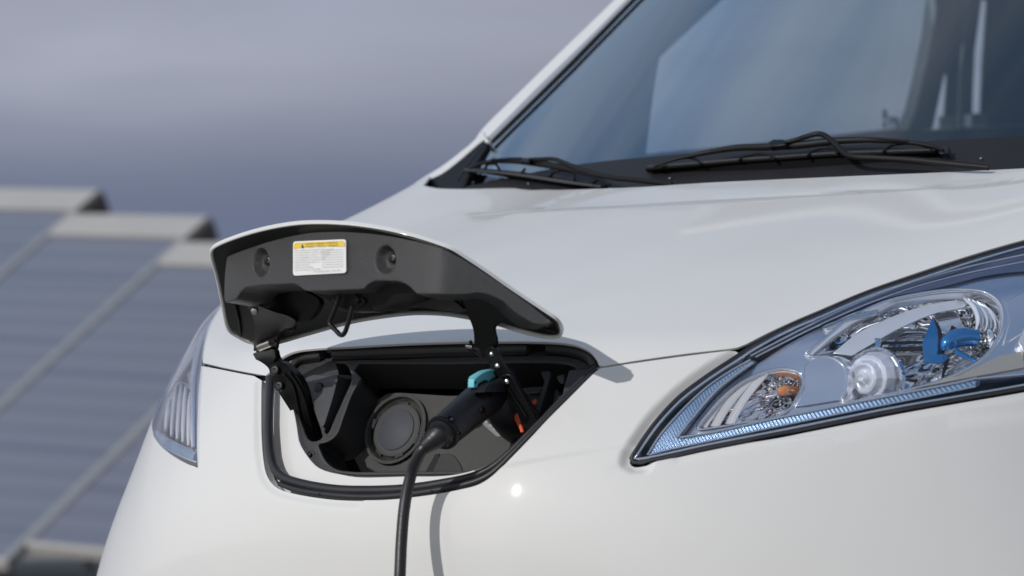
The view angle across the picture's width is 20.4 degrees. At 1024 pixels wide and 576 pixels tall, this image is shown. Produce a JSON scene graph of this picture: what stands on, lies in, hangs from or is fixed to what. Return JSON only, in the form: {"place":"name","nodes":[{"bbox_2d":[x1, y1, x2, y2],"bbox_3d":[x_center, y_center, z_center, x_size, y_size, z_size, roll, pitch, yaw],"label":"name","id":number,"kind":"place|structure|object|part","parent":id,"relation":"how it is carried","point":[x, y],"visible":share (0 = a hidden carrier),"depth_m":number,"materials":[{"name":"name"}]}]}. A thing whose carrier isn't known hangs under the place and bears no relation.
{"place":"outdoors","nodes":[
{"label":"outdoors","id":0,"kind":"place"},
{"bbox_2d":[13,552,99,575],"bbox_3d":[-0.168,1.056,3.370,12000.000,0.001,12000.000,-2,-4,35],"label":"ground","id":1,"kind":"structure","parent":0,"point":[28,564],"depth_m":18.95,"materials":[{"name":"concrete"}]},
{"bbox_2d":[0,188,109,275],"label":"solar panel","id":2,"kind":"object","parent":1,"relation":"on","point":[30,219],"visible":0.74,"depth_m":19.79,"materials":[{"name":"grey glass"}]},
{"bbox_2d":[25,420,151,560],"bbox_3d":[-1.306,1.375,16.867,1.213,1.628,2.986,2,31,31],"label":"solar panel","id":3,"kind":"object","parent":1,"relation":"on","point":[78,524],"visible":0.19,"depth_m":15.87,"materials":[{"name":"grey glass"}]},
{"bbox_2d":[0,214,218,568],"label":"solar panel","id":4,"kind":"object","parent":1,"relation":"on","point":[67,281],"visible":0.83,"depth_m":18.72,"materials":[{"name":"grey glass"}]},
{"bbox_2d":[0,242,220,575],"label":"solar panel","id":5,"kind":"object","parent":1,"relation":"on","point":[77,414],"visible":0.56,"depth_m":17.18,"materials":[{"name":"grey glass"}]},
{"bbox_2d":[97,0,1023,575],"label":"electric van","id":6,"kind":"object","parent":1,"relation":"on","point":[801,354],"visible":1,"depth_m":3.46,"materials":[{"name":"white paint"}]},
{"bbox_2d":[394,367,526,575],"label":"charging plug","id":7,"kind":"object","parent":6,"relation":"in","point":[481,398],"visible":0.93,"depth_m":3.33,"materials":[{"name":"plastic"}]},
{"bbox_3d":[0.579,-0.481,5.738,0.010,0.528,1.266,-2,-4,35],"label":"side window","id":8,"kind":"part","parent":6,"relation":"part of","materials":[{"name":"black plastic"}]},
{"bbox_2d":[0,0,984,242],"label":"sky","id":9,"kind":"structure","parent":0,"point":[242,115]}
]}

